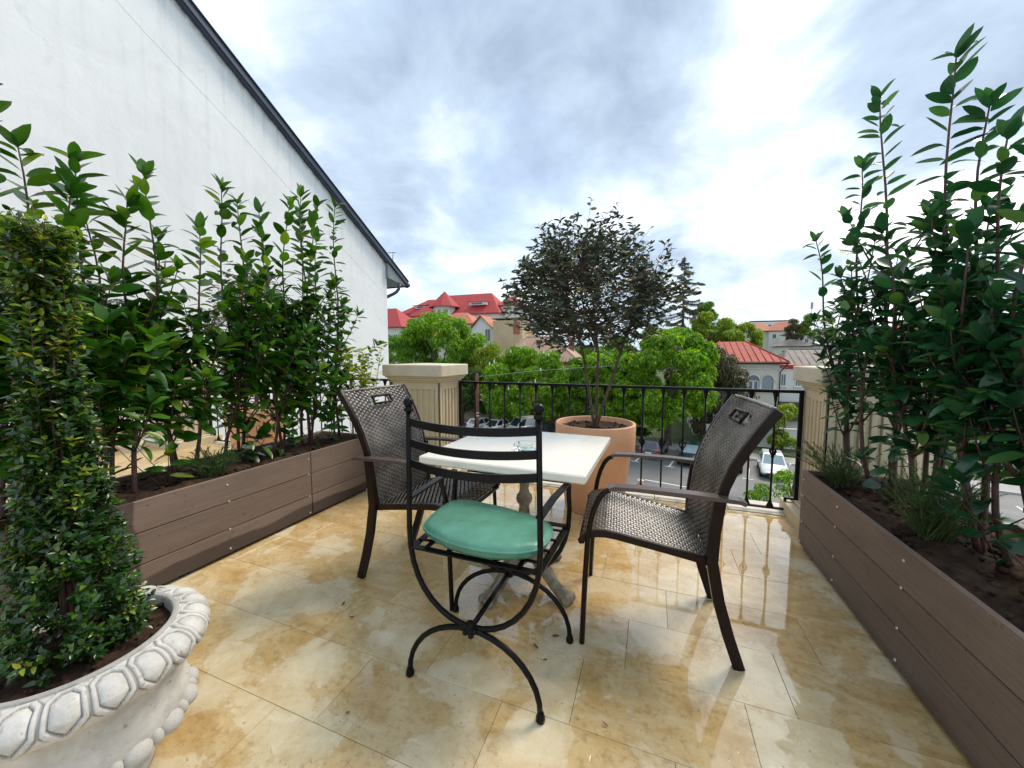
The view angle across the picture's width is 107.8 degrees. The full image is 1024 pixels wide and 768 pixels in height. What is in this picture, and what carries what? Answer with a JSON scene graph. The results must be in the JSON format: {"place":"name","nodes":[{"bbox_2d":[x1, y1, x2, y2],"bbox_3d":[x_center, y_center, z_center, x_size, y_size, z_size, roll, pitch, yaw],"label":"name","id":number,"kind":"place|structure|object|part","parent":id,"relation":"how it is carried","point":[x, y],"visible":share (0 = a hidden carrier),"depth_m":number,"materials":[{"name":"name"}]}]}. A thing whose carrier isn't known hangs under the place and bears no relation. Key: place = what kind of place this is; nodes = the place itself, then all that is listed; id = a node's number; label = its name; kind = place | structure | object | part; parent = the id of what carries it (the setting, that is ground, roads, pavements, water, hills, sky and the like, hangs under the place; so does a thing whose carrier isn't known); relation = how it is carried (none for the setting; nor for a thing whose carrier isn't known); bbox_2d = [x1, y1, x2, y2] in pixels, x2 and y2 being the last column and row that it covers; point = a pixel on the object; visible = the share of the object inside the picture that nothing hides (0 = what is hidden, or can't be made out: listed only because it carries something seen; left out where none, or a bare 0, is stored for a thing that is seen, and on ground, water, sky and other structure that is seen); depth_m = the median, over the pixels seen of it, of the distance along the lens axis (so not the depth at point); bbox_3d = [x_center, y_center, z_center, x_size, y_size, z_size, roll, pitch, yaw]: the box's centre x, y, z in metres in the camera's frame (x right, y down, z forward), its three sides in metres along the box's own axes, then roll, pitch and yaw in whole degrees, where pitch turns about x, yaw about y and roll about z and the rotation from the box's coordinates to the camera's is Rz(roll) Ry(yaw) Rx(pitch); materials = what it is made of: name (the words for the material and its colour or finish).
{"place":"outdoors","nodes":[
{"label":"outdoors","id":0,"kind":"place"},
{"bbox_2d":[0,0,409,438],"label":"gable building","id":1,"kind":"structure","parent":0,"point":[174,91],"depth_m":7.39,"materials":[{"name":"paint"}]},
{"bbox_2d":[6,432,974,767],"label":"terrace floor","id":2,"kind":"structure","parent":0,"point":[290,660],"depth_m":1.51,"materials":[{"name":"tile"}]},
{"bbox_2d":[0,585,210,767],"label":"stone urn","id":3,"kind":"object","parent":2,"relation":"on","point":[124,704],"visible":0.75,"depth_m":0.97,"materials":[{"name":"stone"}]},
{"bbox_2d":[0,199,163,687],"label":"box column","id":4,"kind":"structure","parent":3,"relation":"in","point":[59,499],"depth_m":0.97,"materials":[{"name":"green plant"}]},
{"bbox_2d":[119,427,230,445],"bbox_3d":[-4.527,0.826,5.520,5.825,0.030,0.270,2,5,21],"label":"terrace edge","id":5,"kind":"object","parent":2,"relation":"on","point":[220,443],"visible":0.02,"depth_m":5.29,"materials":[{"name":"stone"}]},
{"bbox_2d":[208,374,389,441],"bbox_3d":[-2.692,0.376,4.708,3.460,0.948,0.061,2,5,21],"label":"iron railing","id":6,"kind":"object","parent":5,"relation":"on","point":[219,438],"visible":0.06,"depth_m":4.61,"materials":[{"name":"black metal"}]},
{"bbox_2d":[143,361,222,449],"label":"stone pillar","id":7,"kind":"structure","parent":2,"relation":"on","point":[207,438],"depth_m":5.11,"materials":[{"name":"beige stone"}]},
{"bbox_2d":[0,431,366,614],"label":"planter box","id":8,"kind":"object","parent":2,"relation":"on","point":[183,526],"visible":0.49,"depth_m":2.34,"materials":[{"name":"brown wood"}]},
{"bbox_2d":[0,83,125,525],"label":"laurel shrub","id":9,"kind":"object","parent":8,"relation":"on","point":[75,218],"visible":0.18,"depth_m":1.74,"materials":[{"name":"green plant"}]},
{"bbox_2d":[4,141,185,497],"bbox_3d":[-2.139,-0.264,1.971,0.663,1.829,0.712,-1,5,-17],"label":"laurel shrub","id":10,"kind":"object","parent":8,"relation":"on","point":[114,397],"visible":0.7,"depth_m":1.98,"materials":[{"name":"green plant"}]},
{"bbox_2d":[98,153,246,484],"bbox_3d":[-2.086,-0.336,2.317,0.576,1.919,0.779,2,5,21],"label":"laurel shrub","id":11,"kind":"object","parent":8,"relation":"on","point":[178,359],"visible":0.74,"depth_m":2.28,"materials":[{"name":"green plant"}]},
{"bbox_2d":[178,443,245,477],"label":"juniper tuft","id":12,"kind":"object","parent":8,"relation":"in","point":[213,467],"visible":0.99,"depth_m":2.38,"materials":[{"name":"green plant"}]},
{"bbox_2d":[185,173,296,465],"bbox_3d":[-1.935,-0.394,2.662,0.614,1.981,0.679,2,5,21],"label":"laurel shrub","id":13,"kind":"object","parent":8,"relation":"on","point":[245,385],"visible":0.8,"depth_m":2.61,"materials":[{"name":"green plant"}]},
{"bbox_2d":[227,193,329,457],"bbox_3d":[-1.770,-0.438,2.852,0.640,2.084,0.706,-1,5,-11],"label":"laurel shrub","id":14,"kind":"object","parent":8,"relation":"in","point":[281,387],"visible":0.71,"depth_m":2.84,"materials":[{"name":"green plant"}]},
{"bbox_2d":[261,183,357,445],"bbox_3d":[-1.776,-0.536,3.138,0.695,2.188,0.789,2,5,21],"label":"laurel shrub","id":15,"kind":"object","parent":8,"relation":"on","point":[310,306],"visible":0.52,"depth_m":3.13,"materials":[{"name":"green plant"}]},
{"bbox_2d":[312,195,387,440],"bbox_3d":[-1.542,-0.560,3.348,0.559,2.204,0.695,2,5,21],"label":"laurel shrub","id":16,"kind":"object","parent":8,"relation":"on","point":[337,411],"visible":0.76,"depth_m":3.35,"materials":[{"name":"green plant"}]},
{"bbox_2d":[338,343,387,438],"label":"spindle shrub","id":17,"kind":"object","parent":8,"relation":"on","point":[364,382],"visible":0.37,"depth_m":3.41,"materials":[{"name":"green plant"}]},
{"bbox_2d":[224,404,282,449],"bbox_3d":[-2.885,0.586,4.239,0.608,0.670,0.608,2,5,21],"label":"terracotta pot","id":18,"kind":"object","parent":2,"relation":"on","point":[252,432],"visible":0.12,"depth_m":4.01,"materials":[{"name":"ceramic"}]},
{"bbox_2d":[185,261,293,406],"bbox_3d":[-2.931,-0.536,4.247,1.208,1.711,1.102,2,5,21],"label":"potted tree","id":19,"kind":"object","parent":18,"relation":"on","point":[256,399],"visible":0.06,"depth_m":4.01,"materials":[{"name":"green plant"}]},
{"bbox_2d":[337,384,500,610],"bbox_3d":[-0.510,0.558,2.166,0.734,1.064,0.576,2,5,23],"label":"wicker armchair","id":20,"kind":"object","parent":2,"relation":"on","point":[380,428],"visible":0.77,"depth_m":2.10,"materials":[{"name":"brown wicker"}]},
{"bbox_2d":[382,363,467,477],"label":"stone pillar","id":21,"kind":"structure","parent":2,"relation":"on","point":[433,389],"depth_m":3.60,"materials":[{"name":"beige stone"}]},
{"bbox_2d":[403,397,573,724],"bbox_3d":[-0.082,0.588,1.498,0.598,1.094,0.449,2,5,21],"label":"iron armchair","id":22,"kind":"object","parent":2,"relation":"on","point":[471,629],"visible":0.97,"depth_m":1.32,"materials":[{"name":"black paint"}]},
{"bbox_2d":[422,499,552,559],"bbox_3d":[-0.098,0.568,1.487,0.532,0.069,0.383,2,5,21],"label":"seat cushion","id":23,"kind":"object","parent":22,"relation":"on","point":[474,528],"visible":0.98,"depth_m":1.40,"materials":[{"name":"teal fabric"}]},
{"bbox_2d":[419,427,609,608],"bbox_3d":[0.067,0.713,2.050,0.810,0.761,0.780,2,5,22],"label":"cafe table","id":24,"kind":"object","parent":2,"relation":"on","point":[571,458],"visible":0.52,"depth_m":1.88,"materials":[{"name":"white stone"}]},
{"bbox_2d":[513,440,535,450],"bbox_3d":[0.071,0.321,1.927,0.104,0.036,0.104,2,5,24],"label":"ashtray","id":25,"kind":"object","parent":24,"relation":"on","point":[516,447],"visible":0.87,"depth_m":1.93,"materials":[{"name":"clear glass"}]},
{"bbox_2d":[556,416,635,514],"bbox_3d":[0.678,0.659,3.075,0.640,0.705,0.640,2,5,21],"label":"terracotta pot","id":26,"kind":"object","parent":2,"relation":"on","point":[620,433],"visible":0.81,"depth_m":2.85,"materials":[{"name":"ceramic"}]},
{"bbox_2d":[498,197,705,427],"bbox_3d":[0.549,-0.517,3.046,1.464,1.783,1.554,-3,6,-37],"label":"potted tree","id":27,"kind":"object","parent":26,"relation":"in","point":[648,290],"visible":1,"depth_m":2.75,"materials":[{"name":"green plant"}]},
{"bbox_2d":[471,472,784,516],"bbox_3d":[0.753,0.981,3.543,3.355,0.030,0.270,2,5,21],"label":"terrace edge","id":28,"kind":"object","parent":2,"relation":"on","point":[759,510],"visible":0.13,"depth_m":3.14,"materials":[{"name":"stone"}]},
{"bbox_2d":[459,381,804,509],"bbox_3d":[0.836,0.480,3.387,2.954,0.948,0.060,2,5,21],"label":"iron railing","id":29,"kind":"object","parent":28,"relation":"on","point":[772,448],"visible":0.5,"depth_m":3.17,"materials":[{"name":"black metal"}]},
{"bbox_2d":[578,394,783,670],"bbox_3d":[0.705,0.591,1.740,0.734,1.064,0.576,1,5,16],"label":"wicker armchair","id":30,"kind":"object","parent":2,"relation":"on","point":[729,442],"visible":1,"depth_m":1.60,"materials":[{"name":"wicker"}]},
{"bbox_2d":[779,366,940,532],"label":"stone pillar","id":31,"kind":"structure","parent":2,"relation":"on","point":[815,427],"depth_m":2.49,"materials":[{"name":"beige stone"}]},
{"bbox_2d":[798,470,1023,767],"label":"planter box","id":32,"kind":"object","parent":2,"relation":"on","point":[942,621],"visible":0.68,"depth_m":1.34,"materials":[{"name":"brown wood"}]},
{"bbox_2d":[786,438,906,487],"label":"juniper tuft","id":33,"kind":"object","parent":32,"relation":"on","point":[839,477],"visible":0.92,"depth_m":2.22,"materials":[{"name":"green plant"}]},
{"bbox_2d":[801,231,908,493],"bbox_3d":[2.059,-0.172,2.282,0.374,1.613,0.577,-1,5,-13],"label":"laurel shrub","id":34,"kind":"object","parent":32,"relation":"on","point":[848,407],"visible":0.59,"depth_m":2.32,"materials":[{"name":"green leaf"},{"name":"bark"}]},
{"bbox_2d":[826,78,968,500],"bbox_3d":[1.998,-0.497,2.004,0.510,2.308,0.550,-2,5,-28],"label":"laurel shrub","id":35,"kind":"object","parent":32,"relation":"on","point":[864,322],"visible":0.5,"depth_m":2.06,"materials":[{"name":"green leaf"},{"name":"bark"}]},
{"bbox_2d":[854,22,1023,517],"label":"laurel shrub","id":36,"kind":"object","parent":32,"relation":"on","point":[897,373],"visible":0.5,"depth_m":1.72,"materials":[{"name":"green plant"}]},
{"bbox_2d":[873,456,1007,543],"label":"juniper tuft","id":37,"kind":"object","parent":32,"relation":"on","point":[941,525],"visible":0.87,"depth_m":1.55,"materials":[{"name":"green plant"}]},
{"bbox_2d":[891,82,1023,559],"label":"laurel shrub","id":38,"kind":"object","parent":32,"relation":"on","point":[954,294],"visible":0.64,"depth_m":1.47,"materials":[{"name":"green plant"}]},
{"bbox_2d":[914,144,1023,566],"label":"laurel shrub","id":39,"kind":"object","parent":32,"relation":"on","point":[985,329],"visible":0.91,"depth_m":1.36,"materials":[{"name":"green plant"}]},
{"bbox_2d":[193,0,1023,349],"label":"sky","id":40,"kind":"structure","parent":0,"point":[454,130],"materials":[{"name":"white"}]},
{"bbox_2d":[464,420,1020,492],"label":"pavement","id":41,"kind":"structure","parent":0,"point":[1006,487],"depth_m":25.49,"materials":[{"name":"concrete"}]},
{"bbox_2d":[612,326,720,445],"bbox_3d":[14.589,0.213,35.751,9.592,11.697,8.782,2,5,21],"label":"chestnut tree","id":42,"kind":"object","parent":41,"relation":"on","point":[697,356],"visible":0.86,"depth_m":33.28,"materials":[{"name":"green plant"}]},
{"bbox_2d":[463,423,1023,525],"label":"road","id":43,"kind":"structure","parent":0,"point":[671,475],"depth_m":26.25,"materials":[{"name":"grey asphalt"}]},
{"bbox_2d":[465,417,488,427],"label":"parked car","id":44,"kind":"object","parent":43,"relation":"on","point":[482,421],"visible":0.31,"depth_m":42.58,"materials":[{"name":"white paint"}]},
{"bbox_2d":[475,373,478,427],"bbox_3d":[-3.263,2.510,34.855,0.380,7.050,0.380,2,5,21],"label":"utility pole","id":45,"kind":"object","parent":43,"relation":"on","point":[477,399],"visible":0.69,"depth_m":34.65,"materials":[{"name":"paint"}]},
{"bbox_2d":[479,364,787,376],"bbox_3d":[12.035,-1.309,35.758,30.692,1.160,0.036,0,4,-4],"label":"overhead cable","id":46,"kind":"object","parent":45,"relation":"attached to","point":[605,366],"visible":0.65,"depth_m":35.30,"materials":[{"name":"black metal"}]},
{"bbox_2d":[481,418,509,427],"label":"parked car","id":47,"kind":"object","parent":43,"relation":"on","point":[497,423],"visible":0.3,"depth_m":41.72,"materials":[{"name":"white paint"}]},
{"bbox_2d":[503,415,534,427],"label":"parked car","id":48,"kind":"object","parent":43,"relation":"on","point":[528,421],"visible":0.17,"depth_m":40.60,"materials":[{"name":"white paint"}]},
{"bbox_2d":[464,403,577,424],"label":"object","id":49,"kind":"structure","parent":43,"relation":"on","point":[469,414],"depth_m":48.48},
{"bbox_2d":[542,422,555,432],"bbox_3d":[3.208,4.984,38.969,2.078,1.475,4.227,3,5,33],"label":"parked car","id":50,"kind":"object","parent":43,"relation":"on","point":[546,427],"visible":0.16,"depth_m":38.74,"materials":[{"name":"paint"}]},
{"bbox_2d":[638,437,668,454],"bbox_3d":[12.534,5.461,32.877,2.078,1.475,4.227,3,5,33],"label":"parked car","id":51,"kind":"object","parent":43,"relation":"on","point":[651,445],"visible":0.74,"depth_m":31.45,"materials":[{"name":"grey paint"}]},
{"bbox_3d":[11.612,5.153,31.459,1.253,0.439,0.389,3,5,33],"label":"rear window","id":52,"kind":"part","parent":51,"relation":"part of","materials":[{"name":"grey glass"}]},
{"bbox_2d":[677,440,700,463],"bbox_3d":[14.803,5.632,30.696,2.078,1.475,4.227,3,5,33],"label":"parked car","id":53,"kind":"object","parent":43,"relation":"on","point":[690,449],"visible":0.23,"depth_m":30.18,"materials":[{"name":"teal paint"}]},
{"bbox_2d":[464,421,1020,494],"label":"kerb","id":54,"kind":"structure","parent":43,"relation":"on","point":[1007,492],"depth_m":24.30,"materials":[{"name":"stone"}]},
{"bbox_2d":[757,449,791,475],"bbox_3d":[19.343,5.867,27.691,2.078,1.475,4.227,3,5,30],"label":"parked car","id":55,"kind":"object","parent":43,"relation":"on","point":[764,461],"visible":0.75,"depth_m":27.02,"materials":[{"name":"white paint"}]},
{"bbox_2d":[588,350,1014,483],"bbox_3d":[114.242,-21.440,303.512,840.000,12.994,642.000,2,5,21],"label":"ground","id":56,"kind":"structure","parent":0,"point":[676,426],"depth_m":40.43,"materials":[{"name":"green plant"}]},
{"bbox_2d":[387,308,412,363],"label":"house","id":57,"kind":"structure","parent":56,"relation":"on","point":[397,320],"depth_m":84.29,"materials":[{"name":"red paint"}]},
{"bbox_2d":[388,335,440,384],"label":"maple tree","id":58,"kind":"object","parent":56,"relation":"on","point":[408,349],"visible":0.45,"depth_m":50.41,"materials":[{"name":"green plant"}]},
{"bbox_2d":[413,334,452,362],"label":"house","id":59,"kind":"structure","parent":56,"relation":"on","point":[441,352],"depth_m":67.66,"materials":[{"name":"beige paint"}]},
{"bbox_2d":[391,310,488,383],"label":"maple tree","id":60,"kind":"object","parent":56,"relation":"on","point":[459,343],"visible":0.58,"depth_m":47.05,"materials":[{"name":"green plant"}]},
{"bbox_2d":[436,313,476,398],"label":"house","id":61,"kind":"structure","parent":56,"relation":"on","point":[471,319],"depth_m":72.45,"materials":[{"name":"orange paint"}]},
{"bbox_2d":[403,291,527,321],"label":"mansion","id":62,"kind":"structure","parent":56,"relation":"on","point":[484,304],"depth_m":89.94,"materials":[{"name":"white paint"}]},
{"bbox_2d":[460,367,488,424],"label":"maple tree","id":63,"kind":"object","parent":56,"relation":"on","point":[468,391],"visible":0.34,"depth_m":44.46,"materials":[{"name":"green plant"}]},
{"bbox_2d":[468,315,496,400],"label":"house","id":64,"kind":"structure","parent":56,"relation":"on","point":[482,324],"depth_m":64.36,"materials":[{"name":"white paint"}]},
{"bbox_2d":[485,329,490,341],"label":"window","id":65,"kind":"structure","parent":64,"relation":"in","point":[488,331],"depth_m":64.08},
{"bbox_2d":[460,341,517,386],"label":"maple tree","id":66,"kind":"object","parent":56,"relation":"on","point":[481,358],"visible":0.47,"depth_m":45.54,"materials":[{"name":"green plant"}]},
{"bbox_2d":[492,317,534,349],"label":"house","id":67,"kind":"structure","parent":56,"relation":"on","point":[505,335],"depth_m":61.37,"materials":[{"name":"beige paint"}]},
{"bbox_2d":[479,343,577,421],"bbox_3d":[1.604,0.403,42.735,12.541,10.294,9.053,2,5,21],"label":"chestnut tree","id":68,"kind":"object","parent":56,"relation":"on","point":[531,359],"visible":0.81,"depth_m":39.96,"materials":[{"name":"green plant"}]},
{"bbox_2d":[499,336,585,412],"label":"house","id":69,"kind":"structure","parent":56,"relation":"on","point":[567,355],"depth_m":53.55,"materials":[{"name":"beige paint"}]},
{"bbox_2d":[554,357,608,415],"bbox_3d":[8.045,1.321,41.474,6.500,8.661,6.630,2,5,21],"label":"chestnut tree","id":70,"kind":"object","parent":56,"relation":"on","point":[577,405],"visible":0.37,"depth_m":39.59,"materials":[{"name":"green plant"}]},
{"bbox_2d":[574,344,625,405],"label":"background tree","id":71,"kind":"object","parent":56,"relation":"on","point":[601,350],"visible":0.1,"depth_m":54.63,"materials":[{"name":"green plant"}]},
{"bbox_2d":[572,344,662,428],"bbox_3d":[10.791,0.795,39.365,9.460,10.028,6.910,2,5,21],"label":"chestnut tree","id":72,"kind":"object","parent":56,"relation":"on","point":[614,407],"visible":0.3,"depth_m":37.54,"materials":[{"name":"green plant"}]},
{"bbox_2d":[599,335,662,373],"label":"background tree","id":73,"kind":"object","parent":56,"relation":"on","point":[640,344],"visible":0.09,"depth_m":69.49,"materials":[{"name":"green plant"}]},
{"bbox_2d":[617,416,651,437],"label":"street shrub","id":74,"kind":"object","parent":56,"relation":"on","point":[638,432],"visible":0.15,"depth_m":38.40,"materials":[{"name":"green plant"}]},
{"bbox_2d":[619,347,671,378],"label":"background tree","id":75,"kind":"object","parent":56,"relation":"on","point":[650,372],"visible":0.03,"depth_m":56.63,"materials":[{"name":"green plant"}]},
{"bbox_2d":[660,352,687,417],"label":"background tree","id":76,"kind":"object","parent":56,"relation":"on","point":[667,372],"visible":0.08,"depth_m":50.34,"materials":[{"name":"green plant"}]},
{"bbox_2d":[654,257,713,397],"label":"spruce tree","id":77,"kind":"object","parent":56,"relation":"on","point":[686,310],"visible":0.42,"depth_m":62.70,"materials":[{"name":"green plant"}]},
{"bbox_2d":[691,301,719,335],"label":"poplar tree","id":78,"kind":"object","parent":56,"relation":"on","point":[708,306],"visible":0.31,"depth_m":79.85,"materials":[{"name":"green plant"}]},
{"bbox_2d":[688,310,743,342],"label":"willow tree","id":79,"kind":"object","parent":56,"relation":"on","point":[701,322],"visible":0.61,"depth_m":63.39,"materials":[{"name":"green plant"}]},
{"bbox_2d":[685,343,759,437],"bbox_3d":[21.137,0.932,37.910,6.482,10.098,5.406,2,5,21],"label":"yew tree","id":80,"kind":"object","parent":56,"relation":"on","point":[731,374],"visible":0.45,"depth_m":36.77,"materials":[{"name":"green plant"}]},
{"bbox_2d":[710,322,736,330],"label":"tree","id":81,"kind":"object","parent":56,"relation":"on","point":[719,325],"visible":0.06,"depth_m":103.73,"materials":[{"name":"green plant"}]},
{"bbox_2d":[727,321,764,347],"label":"willow tree","id":82,"kind":"object","parent":56,"relation":"on","point":[756,336],"visible":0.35,"depth_m":62.37,"materials":[{"name":"green plant"}]},
{"bbox_2d":[687,341,809,435],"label":"arched house","id":83,"kind":"structure","parent":56,"relation":"on","point":[763,375],"depth_m":38.56,"materials":[{"name":"beige paint"}]},
{"bbox_2d":[748,374,760,388],"bbox_3d":[25.033,-0.245,38.719,1.280,1.640,0.190,2,5,21],"label":"window","id":84,"kind":"structure","parent":83,"relation":"in","point":[754,381],"depth_m":38.70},
{"bbox_2d":[761,374,774,388],"bbox_3d":[26.194,-0.211,38.285,1.280,1.640,0.190,2,5,21],"label":"window","id":85,"kind":"structure","parent":83,"relation":"in","point":[767,382],"depth_m":38.29,"materials":[{"name":"white glass"}]},
{"bbox_2d":[780,374,787,386],"bbox_3d":[28.081,-0.367,38.606,0.710,1.400,0.220,2,5,21],"label":"window","id":86,"kind":"structure","parent":83,"relation":"in","point":[783,380],"depth_m":38.61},
{"bbox_2d":[793,380,801,387],"bbox_3d":[29.252,-0.332,38.168,0.710,1.400,0.220,2,5,21],"label":"window","id":87,"kind":"structure","parent":83,"relation":"in","point":[796,385],"depth_m":38.23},
{"bbox_2d":[706,424,796,448],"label":"garden wall","id":88,"kind":"structure","parent":56,"relation":"on","point":[791,432],"depth_m":35.16,"materials":[{"name":"white paint"}]},
{"bbox_2d":[743,482,771,501],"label":"street shrub","id":89,"kind":"object","parent":56,"relation":"on","point":[759,493],"visible":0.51,"depth_m":10.43,"materials":[{"name":"green plant"}]},
{"bbox_2d":[744,323,770,349],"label":"house","id":90,"kind":"structure","parent":56,"relation":"on","point":[764,327],"depth_m":114.29,"materials":[{"name":"orange paint"}]},
{"bbox_2d":[749,320,787,326],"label":"house","id":91,"kind":"structure","parent":56,"relation":"on","point":[770,323],"depth_m":125.14,"materials":[{"name":"white paint"}]},
{"bbox_2d":[766,321,794,352],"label":"house","id":92,"kind":"structure","parent":56,"relation":"on","point":[775,331],"depth_m":111.97,"materials":[{"name":"white paint"}]},
{"bbox_2d":[766,403,797,452],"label":"street shrub","id":93,"kind":"object","parent":56,"relation":"on","point":[783,438],"visible":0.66,"depth_m":32.77,"materials":[{"name":"green plant"}]},
{"bbox_2d":[772,469,794,498],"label":"street shrub","id":94,"kind":"object","parent":56,"relation":"on","point":[785,476],"visible":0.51,"depth_m":10.41,"materials":[{"name":"green plant"}]},
{"bbox_2d":[770,339,814,354],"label":"house","id":95,"kind":"structure","parent":56,"relation":"on","point":[780,348],"depth_m":89.80,"materials":[{"name":"beige paint"}]},
{"bbox_2d":[783,318,804,340],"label":"tree","id":96,"kind":"object","parent":56,"relation":"on","point":[795,325],"visible":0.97,"depth_m":91.71,"materials":[{"name":"green plant"}]},
{"bbox_2d":[779,334,825,343],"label":"house","id":97,"kind":"structure","parent":56,"relation":"on","point":[782,339],"depth_m":102.63,"materials":[{"name":"white paint"}]},
{"bbox_2d":[797,313,839,343],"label":"tree","id":98,"kind":"object","parent":56,"relation":"on","point":[811,333],"visible":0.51,"depth_m":91.54,"materials":[{"name":"green plant"}]},
{"bbox_2d":[811,342,834,348],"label":"house","id":99,"kind":"structure","parent":56,"relation":"on","point":[818,346],"depth_m":90.67,"materials":[{"name":"white paint"}]},
{"bbox_2d":[778,348,873,365],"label":"house","id":100,"kind":"structure","parent":56,"relation":"on","point":[801,356],"depth_m":49.44,"materials":[{"name":"beige paint"}]},
{"bbox_2d":[1004,409,1020,442],"bbox_3d":[45.151,2.455,34.777,8.338,7.812,7.933,2,5,21],"label":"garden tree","id":101,"kind":"object","parent":56,"relation":"on","point":[1009,428],"visible":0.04,"depth_m":32.90,"materials":[{"name":"green plant"}]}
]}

